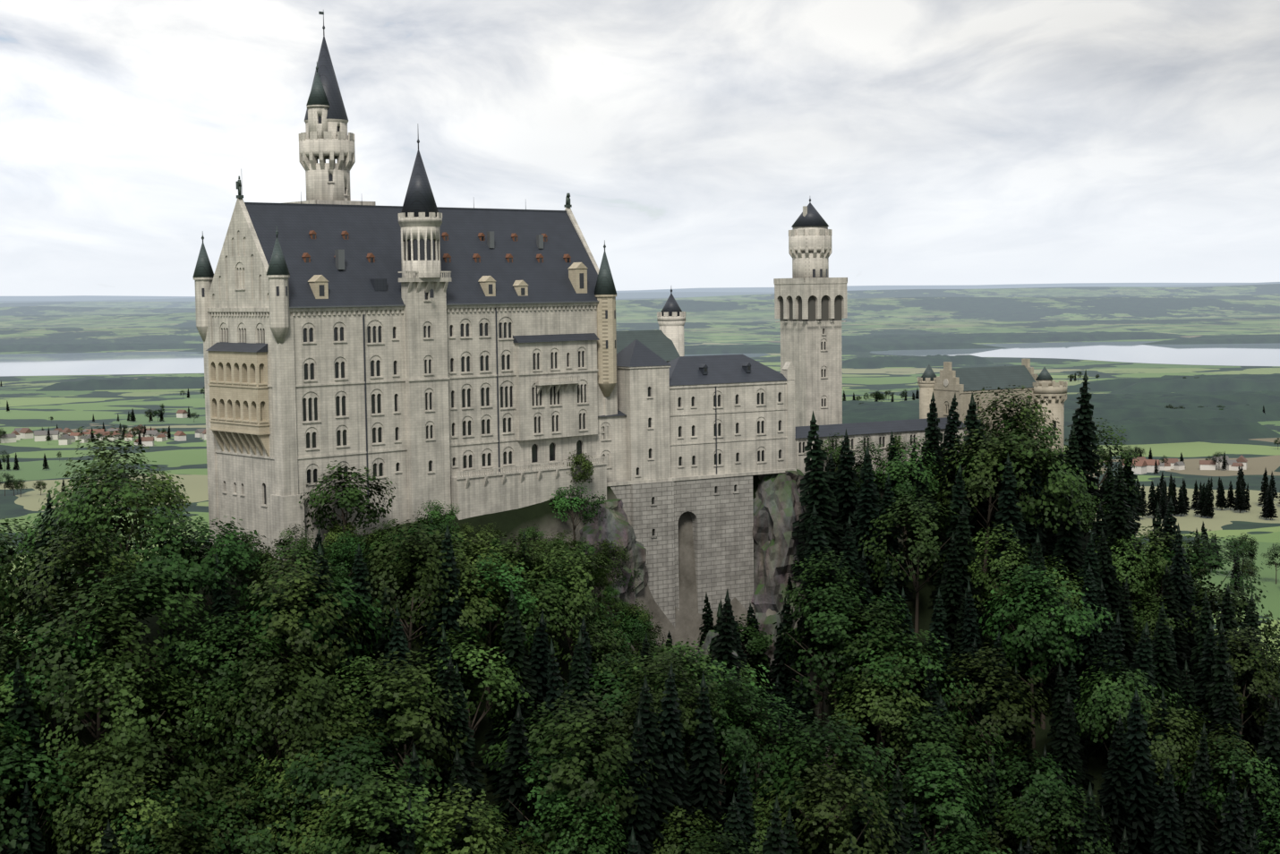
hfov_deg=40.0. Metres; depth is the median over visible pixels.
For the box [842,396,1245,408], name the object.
woods
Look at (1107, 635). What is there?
tree
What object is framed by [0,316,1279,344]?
hills
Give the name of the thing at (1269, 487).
tree
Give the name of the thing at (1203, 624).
tree
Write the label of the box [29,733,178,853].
tree
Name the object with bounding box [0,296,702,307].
hills
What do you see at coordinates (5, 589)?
tree
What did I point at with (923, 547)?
tree
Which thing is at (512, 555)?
tree
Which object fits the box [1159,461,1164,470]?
house
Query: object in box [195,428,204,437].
house
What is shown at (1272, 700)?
tree
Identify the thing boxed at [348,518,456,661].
tree
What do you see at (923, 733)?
tree
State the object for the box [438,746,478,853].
tree
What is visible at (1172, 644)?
tree
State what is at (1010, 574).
tree
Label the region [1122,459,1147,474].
house
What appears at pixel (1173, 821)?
tree
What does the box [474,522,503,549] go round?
tree
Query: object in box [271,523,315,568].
tree
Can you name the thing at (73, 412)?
plain ground
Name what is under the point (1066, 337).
belt
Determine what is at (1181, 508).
tree
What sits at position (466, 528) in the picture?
tree
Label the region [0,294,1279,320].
hills
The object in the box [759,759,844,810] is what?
tree
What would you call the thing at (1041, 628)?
tree
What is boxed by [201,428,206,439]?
house
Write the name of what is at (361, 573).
tree
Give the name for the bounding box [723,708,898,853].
tree
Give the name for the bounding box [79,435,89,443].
house
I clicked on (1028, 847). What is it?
tree
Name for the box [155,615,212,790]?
tree
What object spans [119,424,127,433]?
village tree
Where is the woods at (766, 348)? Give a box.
[683,342,1005,354]
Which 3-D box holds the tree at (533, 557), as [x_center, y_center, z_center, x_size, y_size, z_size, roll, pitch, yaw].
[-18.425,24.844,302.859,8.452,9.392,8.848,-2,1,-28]
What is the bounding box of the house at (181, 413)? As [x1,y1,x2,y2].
[175,409,187,418]
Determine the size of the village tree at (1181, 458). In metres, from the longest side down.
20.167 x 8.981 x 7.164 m
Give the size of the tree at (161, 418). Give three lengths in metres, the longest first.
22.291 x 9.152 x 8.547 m
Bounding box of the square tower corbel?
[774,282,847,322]
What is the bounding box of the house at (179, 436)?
[173,430,186,441]
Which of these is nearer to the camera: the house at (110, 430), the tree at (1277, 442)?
the tree at (1277, 442)
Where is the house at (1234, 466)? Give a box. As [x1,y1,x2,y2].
[1230,462,1244,470]
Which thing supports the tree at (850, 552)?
on the hill terrain at (687, 615)
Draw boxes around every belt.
[0,342,115,346]
[0,342,203,351]
[7,342,203,349]
[841,330,935,332]
[841,332,1054,338]
[842,408,919,416]
[842,412,919,423]
[899,393,1216,401]
[971,331,1186,336]
[998,333,1105,341]
[1063,404,1279,422]
[1065,401,1279,420]
[1066,390,1279,395]
[1066,395,1173,401]
[1091,396,1160,399]
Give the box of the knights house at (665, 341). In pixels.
[616,289,685,362]
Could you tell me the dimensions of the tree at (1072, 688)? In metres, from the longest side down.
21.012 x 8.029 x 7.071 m
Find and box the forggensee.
[0,351,769,375]
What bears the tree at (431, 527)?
on the hill terrain at (687, 615)
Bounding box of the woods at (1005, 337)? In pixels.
[841,332,1187,344]
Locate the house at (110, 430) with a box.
[106,428,122,437]
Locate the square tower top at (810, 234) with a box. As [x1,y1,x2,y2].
[773,198,847,284]
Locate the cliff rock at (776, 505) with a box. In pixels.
[743,469,809,679]
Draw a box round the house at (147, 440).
[140,436,154,446]
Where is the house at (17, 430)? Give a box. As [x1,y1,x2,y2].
[14,427,29,432]
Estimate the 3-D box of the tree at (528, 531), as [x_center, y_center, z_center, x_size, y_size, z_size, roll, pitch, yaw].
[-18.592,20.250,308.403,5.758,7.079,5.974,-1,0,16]
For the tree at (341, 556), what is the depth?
274.41 m
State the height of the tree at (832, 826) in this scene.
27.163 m
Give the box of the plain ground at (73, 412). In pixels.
[0,332,1279,680]
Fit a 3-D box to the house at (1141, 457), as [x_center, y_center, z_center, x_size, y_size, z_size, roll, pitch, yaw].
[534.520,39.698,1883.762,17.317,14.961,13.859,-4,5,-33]
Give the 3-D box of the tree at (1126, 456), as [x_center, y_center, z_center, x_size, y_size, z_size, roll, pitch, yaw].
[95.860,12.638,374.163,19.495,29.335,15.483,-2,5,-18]
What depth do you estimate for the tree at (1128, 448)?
1923.02 m
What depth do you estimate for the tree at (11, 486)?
1796.22 m
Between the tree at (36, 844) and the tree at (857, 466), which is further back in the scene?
the tree at (857, 466)
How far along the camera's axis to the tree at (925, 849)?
259.04 m
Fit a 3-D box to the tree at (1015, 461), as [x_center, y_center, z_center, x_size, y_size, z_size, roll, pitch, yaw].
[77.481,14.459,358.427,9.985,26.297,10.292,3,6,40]
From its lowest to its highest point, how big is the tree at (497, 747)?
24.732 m
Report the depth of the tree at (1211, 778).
303.36 m
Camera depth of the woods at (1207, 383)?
3244.12 m
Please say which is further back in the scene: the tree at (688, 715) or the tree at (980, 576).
the tree at (980, 576)
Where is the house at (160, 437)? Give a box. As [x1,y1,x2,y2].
[156,434,166,441]
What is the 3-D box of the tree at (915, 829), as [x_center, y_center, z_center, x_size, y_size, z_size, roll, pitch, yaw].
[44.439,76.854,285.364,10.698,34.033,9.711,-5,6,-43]
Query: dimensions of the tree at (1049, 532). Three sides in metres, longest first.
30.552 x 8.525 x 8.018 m
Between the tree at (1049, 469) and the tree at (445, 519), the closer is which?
the tree at (445, 519)
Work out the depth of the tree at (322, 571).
256.94 m
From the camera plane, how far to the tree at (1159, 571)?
354.82 m
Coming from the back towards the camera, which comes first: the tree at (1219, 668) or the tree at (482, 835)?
the tree at (1219, 668)
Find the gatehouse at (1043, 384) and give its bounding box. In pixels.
[917,358,1067,481]
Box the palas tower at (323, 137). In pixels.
[282,11,375,205]
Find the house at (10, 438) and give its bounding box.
[0,433,16,443]
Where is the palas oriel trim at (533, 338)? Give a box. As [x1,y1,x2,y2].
[512,332,599,393]
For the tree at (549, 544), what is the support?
on the hill terrain at (687, 615)
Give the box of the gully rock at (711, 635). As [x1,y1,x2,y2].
[696,630,752,709]
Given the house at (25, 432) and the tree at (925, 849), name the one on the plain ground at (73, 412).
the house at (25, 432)
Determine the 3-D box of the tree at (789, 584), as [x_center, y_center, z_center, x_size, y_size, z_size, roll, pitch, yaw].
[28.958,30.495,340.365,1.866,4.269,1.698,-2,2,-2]
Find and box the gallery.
[795,417,965,476]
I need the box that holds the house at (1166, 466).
[1163,462,1170,469]
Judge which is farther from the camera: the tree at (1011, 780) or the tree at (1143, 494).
the tree at (1143, 494)
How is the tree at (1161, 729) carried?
on the hill terrain at (687, 615)
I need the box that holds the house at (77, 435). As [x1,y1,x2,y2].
[69,432,82,440]
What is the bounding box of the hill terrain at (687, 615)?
[0,473,1263,853]
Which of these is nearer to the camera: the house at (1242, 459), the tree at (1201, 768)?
the tree at (1201, 768)
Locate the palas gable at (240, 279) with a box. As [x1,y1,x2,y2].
[208,197,269,307]
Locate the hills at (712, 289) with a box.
[0,282,1243,300]
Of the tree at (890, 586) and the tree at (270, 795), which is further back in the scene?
the tree at (890, 586)
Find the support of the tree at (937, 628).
on the hill terrain at (687, 615)
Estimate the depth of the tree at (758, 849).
258.03 m
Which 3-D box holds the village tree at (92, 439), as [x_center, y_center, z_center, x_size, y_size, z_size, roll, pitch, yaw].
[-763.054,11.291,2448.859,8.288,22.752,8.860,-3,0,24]
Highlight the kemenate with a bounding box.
[669,383,786,477]
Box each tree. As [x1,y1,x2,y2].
[0,427,7,443]
[0,450,9,464]
[0,472,15,495]
[0,516,38,632]
[0,518,30,631]
[0,519,134,622]
[0,522,146,673]
[0,523,10,622]
[0,582,165,814]
[0,584,80,662]
[0,604,26,665]
[0,612,113,774]
[0,624,38,721]
[0,650,76,789]
[0,657,62,853]
[0,703,59,807]
[0,723,25,813]
[0,725,101,853]
[3,501,168,620]
[5,479,19,495]
[6,458,10,469]
[6,781,45,853]
[11,512,110,617]
[12,477,27,491]
[13,452,19,469]
[15,492,73,654]
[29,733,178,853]
[31,561,211,744]
[33,479,47,494]
[35,455,200,654]
[38,424,159,602]
[39,646,195,853]
[42,453,49,469]
[52,525,80,622]
[53,708,237,853]
[56,451,61,460]
[57,769,204,853]
[58,456,193,562]
[60,479,65,492]
[70,563,130,607]
[90,426,94,442]
[93,663,262,835]
[97,819,119,853]
[110,778,243,853]
[112,506,247,635]
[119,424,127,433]
[129,426,138,434]
[130,804,221,853]
[134,426,143,437]
[137,432,141,444]
[140,511,276,622]
[144,408,156,422]
[148,772,305,853]
[153,409,164,422]
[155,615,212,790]
[158,606,290,767]
[159,409,163,421]
[162,767,294,853]
[166,426,170,438]
[166,674,291,836]
[184,639,347,834]
[187,407,190,418]
[188,412,199,418]
[199,386,204,394]
[206,553,264,731]
[207,751,318,853]
[213,531,272,608]
[239,553,367,759]
[241,543,300,602]
[241,565,390,674]
[243,729,374,836]
[246,790,370,853]
[247,543,334,624]
[254,674,384,799]
[267,707,450,845]
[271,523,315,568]
[289,760,451,853]
[290,588,335,756]
[298,460,398,554]
[300,542,369,752]
[304,653,429,815]
[307,528,331,579]
[311,785,427,853]
[312,530,371,598]
[321,518,374,558]
[321,526,377,575]
[322,529,358,562]
[326,544,358,572]
[327,560,353,599]
[332,647,469,801]
[342,543,383,691]
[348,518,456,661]
[348,558,394,600]
[359,685,404,850]
[365,550,399,592]
[365,587,404,725]
[366,527,395,556]
[368,777,401,853]
[374,518,408,574]
[376,526,493,622]
[377,534,437,629]
[381,605,430,760]
[387,511,471,559]
[391,629,530,793]
[396,777,511,853]
[397,797,416,853]
[401,743,440,851]
[402,549,510,659]
[408,511,462,544]
[412,500,460,538]
[414,525,481,719]
[422,653,483,833]
[424,510,453,529]
[426,551,537,708]
[429,515,438,600]
[434,663,486,837]
[435,626,472,763]
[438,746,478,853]
[440,803,528,853]
[453,532,526,665]
[454,521,477,544]
[455,532,493,569]
[463,532,558,618]
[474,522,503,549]
[477,646,528,781]
[477,700,605,853]
[486,587,546,789]
[487,538,506,558]
[487,570,600,659]
[489,702,540,850]
[493,743,628,853]
[501,558,607,648]
[507,826,567,853]
[509,539,550,572]
[512,547,556,576]
[515,529,537,608]
[516,521,546,547]
[516,541,628,665]
[520,688,658,853]
[522,788,636,853]
[527,530,570,571]
[527,611,552,727]
[537,541,597,597]
[537,640,594,842]
[545,529,580,551]
[548,481,606,540]
[549,621,634,708]
[550,536,571,560]
[561,605,639,693]
[563,614,603,753]
[563,652,663,744]
[563,751,674,845]
[565,448,595,501]
[566,571,595,591]
[566,628,600,793]
[569,546,588,563]
[570,537,596,563]
[580,563,606,593]
[590,542,631,590]
[595,571,614,602]
[596,538,628,565]
[597,585,620,611]
[600,634,702,708]
[601,681,692,788]
[602,580,619,609]
[607,598,625,619]
[607,647,739,770]
[607,709,657,853]
[616,638,748,785]
[617,598,630,619]
[617,675,683,853]
[619,598,654,649]
[620,567,640,593]
[622,609,653,651]
[622,644,692,692]
[627,827,639,853]
[628,633,704,682]
[631,622,665,649]
[632,629,657,650]
[639,633,654,691]
[644,804,721,853]
[652,645,775,761]
[654,663,694,853]
[665,630,674,647]
[672,825,755,853]
[673,646,766,720]
[678,668,767,825]
[682,671,727,852]
[695,588,745,781]
[697,613,775,671]
[699,593,714,647]
[706,639,712,659]
[709,602,724,782]
[713,799,796,853]
[714,685,810,838]
[714,709,796,818]
[716,599,723,624]
[716,676,749,805]
[716,793,749,853]
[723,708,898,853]
[730,604,758,720]
[734,759,759,853]
[741,603,776,699]
[751,755,903,853]
[756,735,830,816]
[759,736,790,847]
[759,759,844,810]
[760,587,793,716]
[761,674,789,734]
[761,725,854,848]
[762,795,787,853]
[773,580,912,759]
[773,719,793,815]
[777,546,870,720]
[780,807,800,853]
[782,625,818,727]
[785,575,794,593]
[786,675,825,765]
[788,410,846,587]
[790,503,848,658]
[792,773,812,853]
[801,819,888,853]
[803,743,892,822]
[803,795,830,853]
[819,432,857,467]
[820,450,844,554]
[820,596,951,789]
[824,777,841,846]
[825,772,931,849]
[827,665,962,806]
[828,516,859,657]
[828,598,886,746]
[829,427,865,565]
[836,436,891,492]
[838,624,977,798]
[842,390,846,401]
[844,549,878,671]
[847,778,878,853]
[848,836,856,853]
[852,445,897,606]
[857,491,968,637]
[860,451,882,514]
[862,392,870,401]
[864,435,943,550]
[866,741,991,853]
[869,702,1006,848]
[872,472,914,603]
[874,391,884,401]
[875,559,902,658]
[875,764,913,853]
[884,390,894,395]
[885,433,910,460]
[886,431,913,527]
[886,587,921,732]
[893,638,938,759]
[902,457,946,581]
[903,802,924,853]
[906,820,1015,853]
[907,440,918,501]
[914,388,919,399]
[916,390,951,536]
[916,657,939,823]
[919,454,954,481]
[921,426,1050,573]
[921,692,976,853]
[921,837,930,853]
[926,588,958,730]
[926,776,958,853]
[928,463,982,604]
[928,531,967,675]
[930,504,993,658]
[933,642,1062,777]
[936,393,964,513]
[938,423,1098,533]
[943,695,976,815]
[948,588,967,710]
[953,392,1003,546]
[953,580,986,711]
[954,384,1065,485]
[955,636,985,791]
[958,522,1033,673]
[959,734,1083,853]
[961,792,1058,853]
[962,401,1061,471]
[966,630,1023,781]
[968,417,996,532]
[971,653,1030,817]
[971,752,1002,853]
[976,567,1115,729]
[981,452,1032,618]
[984,559,1094,748]
[992,531,1025,632]
[993,776,1115,853]
[998,435,1032,550]
[1003,555,1086,626]
[1006,532,1060,718]
[1007,665,1036,802]
[1016,449,1058,579]
[1016,840,1023,853]
[1021,467,1049,576]
[1022,836,1033,853]
[1027,453,1085,501]
[1029,743,1062,853]
[1035,453,1075,485]
[1040,455,1066,582]
[1045,567,1070,678]
[1046,662,1096,788]
[1048,447,1083,571]
[1048,691,1085,853]
[1049,486,1085,602]
[1053,649,1194,759]
[1053,714,1084,822]
[1054,417,1141,514]
[1055,660,1092,760]
[1059,486,1110,541]
[1060,531,1107,666]
[1063,369,1105,529]
[1066,425,1093,537]
[1066,562,1107,694]
[1074,370,1083,377]
[1074,781,1102,853]
[1082,502,1122,587]
[1082,626,1117,719]
[1084,611,1126,758]
[1088,579,1123,703]
[1089,698,1216,785]
[1092,527,1134,662]
[1092,804,1115,853]
[1093,448,1108,464]
[1094,533,1165,601]
[1094,713,1139,853]
[1100,451,1111,468]
[1100,463,1125,528]
[1104,460,1142,605]
[1105,448,1112,466]
[1109,589,1187,652]
[1112,578,1137,677]
[1117,685,1160,853]
[1117,827,1129,853]
[1122,444,1134,454]
[1122,449,1144,557]
[1123,620,1159,752]
[1125,526,1210,601]
[1126,511,1146,605]
[1129,627,1158,744]
[1133,444,1145,457]
[1134,478,1147,517]
[1136,501,1161,610]
[1138,484,1147,512]
[1143,480,1158,517]
[1143,529,1269,622]
[1144,690,1183,826]
[1146,495,1179,610]
[1148,448,1152,459]
[1149,785,1184,852]
[1150,758,1187,853]
[1152,483,1160,515]
[1152,603,1181,742]
[1153,459,1158,474]
[1156,563,1194,693]
[1158,480,1168,520]
[1158,481,1168,513]
[1159,454,1168,463]
[1159,471,1167,501]
[1159,521,1198,668]
[1166,624,1181,705]
[1167,473,1177,505]
[1167,478,1177,515]
[1168,477,1177,514]
[1171,734,1279,830]
[1174,486,1187,516]
[1174,660,1201,793]
[1177,577,1279,671]
[1177,768,1208,853]
[1178,723,1260,823]
[1179,452,1185,464]
[1179,720,1217,853]
[1181,479,1191,512]
[1186,568,1200,659]
[1189,590,1218,724]
[1190,479,1199,509]
[1192,557,1214,580]
[1193,529,1203,566]
[1194,482,1207,516]
[1194,620,1216,737]
[1194,622,1279,733]
[1195,838,1202,853]
[1196,481,1202,502]
[1196,541,1213,563]
[1199,619,1252,797]
[1200,477,1214,518]
[1200,521,1209,563]
[1203,484,1213,516]
[1204,533,1220,571]
[1204,739,1221,850]
[1207,665,1252,826]
[1211,451,1228,462]
[1213,768,1246,853]
[1214,477,1228,510]
[1215,582,1239,688]
[1216,478,1228,510]
[1217,537,1252,563]
[1220,452,1226,469]
[1224,533,1258,563]
[1226,481,1235,509]
[1228,549,1244,590]
[1231,558,1260,584]
[1232,470,1243,508]
[1233,477,1245,512]
[1233,637,1265,757]
[1234,464,1240,493]
[1238,478,1245,510]
[1238,787,1260,853]
[1239,597,1271,708]
[1240,466,1246,494]
[1240,591,1271,716]
[1240,635,1279,706]
[1243,483,1251,511]
[1243,698,1279,853]
[1245,828,1260,853]
[1245,836,1256,853]
[1247,787,1266,850]
[1255,798,1279,853]
[1257,469,1269,505]
[1257,811,1276,853]
[1259,488,1268,519]
[1260,681,1279,729]
[1261,542,1279,584]
[1262,488,1278,520]
[1263,481,1275,513]
[1269,471,1278,498]
[1273,437,1279,449]
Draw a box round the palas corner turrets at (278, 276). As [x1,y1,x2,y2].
[192,226,616,396]
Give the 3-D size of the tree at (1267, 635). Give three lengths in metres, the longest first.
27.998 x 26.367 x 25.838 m
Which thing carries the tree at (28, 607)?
on the hill terrain at (687, 615)
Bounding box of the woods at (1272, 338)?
[1140,333,1279,344]
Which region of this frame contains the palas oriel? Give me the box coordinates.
[514,340,597,440]
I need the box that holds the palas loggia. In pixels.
[207,350,269,433]
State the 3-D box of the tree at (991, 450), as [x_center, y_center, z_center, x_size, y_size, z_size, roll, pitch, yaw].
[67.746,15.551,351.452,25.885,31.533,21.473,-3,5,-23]
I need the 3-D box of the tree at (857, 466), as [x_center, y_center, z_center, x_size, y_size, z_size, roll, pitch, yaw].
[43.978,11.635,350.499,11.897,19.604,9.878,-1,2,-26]
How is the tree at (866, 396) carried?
on the plain ground at (73, 412)
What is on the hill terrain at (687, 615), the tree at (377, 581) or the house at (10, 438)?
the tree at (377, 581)
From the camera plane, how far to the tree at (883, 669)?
305.48 m
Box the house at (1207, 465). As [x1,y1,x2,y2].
[1199,460,1215,469]
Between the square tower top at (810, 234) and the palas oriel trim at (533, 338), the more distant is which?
the square tower top at (810, 234)
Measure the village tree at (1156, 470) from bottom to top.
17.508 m
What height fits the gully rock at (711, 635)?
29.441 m
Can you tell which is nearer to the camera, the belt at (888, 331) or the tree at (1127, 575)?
the tree at (1127, 575)
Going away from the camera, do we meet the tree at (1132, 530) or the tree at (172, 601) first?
the tree at (172, 601)
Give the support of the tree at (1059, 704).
on the hill terrain at (687, 615)
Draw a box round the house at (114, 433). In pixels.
[103,430,119,439]
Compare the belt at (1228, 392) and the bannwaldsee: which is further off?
the bannwaldsee
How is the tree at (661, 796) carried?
on the hill terrain at (687, 615)
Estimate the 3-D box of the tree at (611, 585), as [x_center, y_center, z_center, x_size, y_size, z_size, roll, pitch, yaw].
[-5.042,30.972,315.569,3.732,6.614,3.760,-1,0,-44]
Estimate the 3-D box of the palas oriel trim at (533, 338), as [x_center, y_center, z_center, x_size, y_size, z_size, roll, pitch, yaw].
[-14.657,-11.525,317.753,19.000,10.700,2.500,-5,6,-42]
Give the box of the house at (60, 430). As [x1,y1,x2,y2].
[53,427,62,435]
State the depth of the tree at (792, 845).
253.74 m
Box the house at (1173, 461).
[1162,458,1178,469]
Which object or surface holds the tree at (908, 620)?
on the hill terrain at (687, 615)
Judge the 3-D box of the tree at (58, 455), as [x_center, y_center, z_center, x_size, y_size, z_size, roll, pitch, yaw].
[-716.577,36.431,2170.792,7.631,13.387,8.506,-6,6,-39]
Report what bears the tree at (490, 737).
on the hill terrain at (687, 615)
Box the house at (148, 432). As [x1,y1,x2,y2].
[145,429,157,436]
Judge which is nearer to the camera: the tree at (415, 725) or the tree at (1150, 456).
the tree at (415, 725)
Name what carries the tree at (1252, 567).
on the plain ground at (73, 412)
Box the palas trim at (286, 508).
[203,302,617,561]
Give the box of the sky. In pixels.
[0,0,1279,296]
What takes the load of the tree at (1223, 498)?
on the plain ground at (73, 412)
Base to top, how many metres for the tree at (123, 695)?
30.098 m
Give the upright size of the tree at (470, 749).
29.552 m
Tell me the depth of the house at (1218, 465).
1893.74 m
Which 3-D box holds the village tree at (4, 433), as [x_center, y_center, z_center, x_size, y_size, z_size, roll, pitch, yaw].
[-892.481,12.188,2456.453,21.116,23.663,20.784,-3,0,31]
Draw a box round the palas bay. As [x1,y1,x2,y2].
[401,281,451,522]
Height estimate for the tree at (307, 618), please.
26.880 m
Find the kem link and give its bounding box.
[596,415,626,482]
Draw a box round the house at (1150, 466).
[1143,459,1160,472]
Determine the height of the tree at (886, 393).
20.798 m
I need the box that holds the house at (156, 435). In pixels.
[153,432,161,440]
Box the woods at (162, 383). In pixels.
[35,375,204,391]
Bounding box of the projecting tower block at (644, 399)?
[616,366,670,480]
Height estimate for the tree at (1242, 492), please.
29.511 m
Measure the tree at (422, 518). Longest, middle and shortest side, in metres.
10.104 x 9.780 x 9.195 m
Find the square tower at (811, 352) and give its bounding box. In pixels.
[780,318,842,426]
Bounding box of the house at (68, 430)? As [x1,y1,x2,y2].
[60,427,73,434]
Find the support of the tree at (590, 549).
on the hill terrain at (687, 615)
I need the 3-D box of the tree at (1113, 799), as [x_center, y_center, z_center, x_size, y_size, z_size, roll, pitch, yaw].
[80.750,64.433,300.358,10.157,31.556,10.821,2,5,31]
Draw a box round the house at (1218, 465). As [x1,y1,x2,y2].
[1211,455,1229,469]
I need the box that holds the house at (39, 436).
[34,430,46,441]
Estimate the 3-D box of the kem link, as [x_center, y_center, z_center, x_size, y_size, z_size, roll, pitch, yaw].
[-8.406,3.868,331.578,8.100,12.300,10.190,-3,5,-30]
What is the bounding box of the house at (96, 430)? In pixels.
[85,428,104,438]
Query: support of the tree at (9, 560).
on the hill terrain at (687, 615)
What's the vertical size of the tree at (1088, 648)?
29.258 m
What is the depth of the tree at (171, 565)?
255.55 m
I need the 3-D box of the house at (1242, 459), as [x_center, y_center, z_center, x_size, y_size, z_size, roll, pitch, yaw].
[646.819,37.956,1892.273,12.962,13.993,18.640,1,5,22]
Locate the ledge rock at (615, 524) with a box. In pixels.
[579,498,648,626]
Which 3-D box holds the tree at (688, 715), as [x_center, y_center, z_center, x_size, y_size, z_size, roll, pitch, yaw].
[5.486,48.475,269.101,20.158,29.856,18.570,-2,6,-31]
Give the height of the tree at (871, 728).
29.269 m
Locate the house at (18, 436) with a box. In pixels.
[11,430,20,440]
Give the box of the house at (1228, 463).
[1223,459,1237,470]
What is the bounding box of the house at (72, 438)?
[69,435,75,442]
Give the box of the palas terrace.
[450,456,607,520]
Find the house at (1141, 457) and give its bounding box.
[1132,456,1146,460]
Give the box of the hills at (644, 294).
[0,281,1279,302]
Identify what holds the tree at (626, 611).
on the hill terrain at (687, 615)
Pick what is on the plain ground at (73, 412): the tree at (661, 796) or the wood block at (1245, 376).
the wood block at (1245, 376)
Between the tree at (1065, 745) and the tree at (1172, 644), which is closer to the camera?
the tree at (1065, 745)
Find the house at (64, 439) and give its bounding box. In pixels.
[58,434,71,444]
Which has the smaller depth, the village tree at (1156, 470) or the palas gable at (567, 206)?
the palas gable at (567, 206)
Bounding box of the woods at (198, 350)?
[177,348,203,353]
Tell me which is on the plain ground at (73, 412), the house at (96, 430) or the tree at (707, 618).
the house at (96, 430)
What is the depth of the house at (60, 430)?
2566.46 m
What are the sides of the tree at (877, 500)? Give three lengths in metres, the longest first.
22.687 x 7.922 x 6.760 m
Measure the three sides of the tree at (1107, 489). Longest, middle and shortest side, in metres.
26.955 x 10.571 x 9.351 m
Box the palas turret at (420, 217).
[397,133,451,381]
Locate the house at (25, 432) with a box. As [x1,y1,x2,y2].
[18,427,33,438]
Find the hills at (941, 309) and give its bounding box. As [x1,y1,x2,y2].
[0,297,1279,328]
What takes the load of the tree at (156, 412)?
on the plain ground at (73, 412)
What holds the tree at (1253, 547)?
on the plain ground at (73, 412)
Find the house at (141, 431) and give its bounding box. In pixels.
[139,427,155,436]
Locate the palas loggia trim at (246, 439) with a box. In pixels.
[205,341,270,456]
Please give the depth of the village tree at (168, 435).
2490.66 m
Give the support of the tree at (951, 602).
on the hill terrain at (687, 615)
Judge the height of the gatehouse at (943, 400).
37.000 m
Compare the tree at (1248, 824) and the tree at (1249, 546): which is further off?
the tree at (1249, 546)
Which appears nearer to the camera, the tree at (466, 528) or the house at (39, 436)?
the tree at (466, 528)
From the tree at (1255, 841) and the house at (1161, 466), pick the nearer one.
the tree at (1255, 841)
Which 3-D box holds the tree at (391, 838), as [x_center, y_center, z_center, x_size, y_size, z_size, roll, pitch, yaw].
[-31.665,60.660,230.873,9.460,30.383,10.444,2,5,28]
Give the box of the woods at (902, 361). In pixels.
[841,354,992,368]
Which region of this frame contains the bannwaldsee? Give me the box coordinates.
[869,341,1279,366]
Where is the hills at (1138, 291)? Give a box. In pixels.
[0,283,1279,315]
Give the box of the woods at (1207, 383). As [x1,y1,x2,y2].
[1066,374,1279,392]
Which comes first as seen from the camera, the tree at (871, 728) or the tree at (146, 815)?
the tree at (146, 815)
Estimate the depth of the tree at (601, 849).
241.62 m
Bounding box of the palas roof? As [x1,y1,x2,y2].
[244,191,599,307]
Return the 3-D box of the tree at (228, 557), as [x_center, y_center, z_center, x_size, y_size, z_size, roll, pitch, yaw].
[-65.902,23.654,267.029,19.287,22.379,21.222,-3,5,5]
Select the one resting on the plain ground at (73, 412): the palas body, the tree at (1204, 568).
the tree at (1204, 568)
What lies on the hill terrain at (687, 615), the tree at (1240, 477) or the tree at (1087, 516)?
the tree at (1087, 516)
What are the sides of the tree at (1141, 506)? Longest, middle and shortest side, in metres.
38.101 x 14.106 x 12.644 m
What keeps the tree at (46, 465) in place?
on the plain ground at (73, 412)
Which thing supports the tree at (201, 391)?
on the plain ground at (73, 412)
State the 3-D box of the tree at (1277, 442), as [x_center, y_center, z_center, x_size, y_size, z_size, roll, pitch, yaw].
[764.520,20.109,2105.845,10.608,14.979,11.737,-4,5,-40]
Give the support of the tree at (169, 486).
on the hill terrain at (687, 615)
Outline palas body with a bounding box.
[212,305,604,553]
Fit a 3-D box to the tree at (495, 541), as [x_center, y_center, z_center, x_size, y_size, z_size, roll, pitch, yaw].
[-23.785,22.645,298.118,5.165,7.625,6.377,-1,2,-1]
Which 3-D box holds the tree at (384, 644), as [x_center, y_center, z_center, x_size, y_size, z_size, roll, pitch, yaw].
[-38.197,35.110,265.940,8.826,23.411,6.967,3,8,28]
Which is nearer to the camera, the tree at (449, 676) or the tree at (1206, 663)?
the tree at (449, 676)
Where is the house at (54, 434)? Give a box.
[46,430,59,439]
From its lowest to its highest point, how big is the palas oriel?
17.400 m
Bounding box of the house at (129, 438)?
[124,434,133,441]
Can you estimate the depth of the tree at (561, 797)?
244.76 m
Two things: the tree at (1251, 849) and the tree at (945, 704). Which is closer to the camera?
the tree at (1251, 849)
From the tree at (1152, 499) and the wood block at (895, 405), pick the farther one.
the wood block at (895, 405)
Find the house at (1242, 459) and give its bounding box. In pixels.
[1236,455,1247,469]
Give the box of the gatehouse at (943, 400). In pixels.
[933,389,1035,449]
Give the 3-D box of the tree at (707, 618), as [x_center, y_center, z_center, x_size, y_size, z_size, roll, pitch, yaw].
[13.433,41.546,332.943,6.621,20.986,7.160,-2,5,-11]
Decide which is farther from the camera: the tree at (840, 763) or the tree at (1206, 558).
the tree at (1206, 558)
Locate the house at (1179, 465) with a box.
[1173,460,1185,469]
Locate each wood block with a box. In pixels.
[842,401,919,410]
[1063,416,1279,445]
[1161,373,1279,378]
[1162,390,1279,404]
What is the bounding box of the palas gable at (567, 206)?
[235,175,599,273]

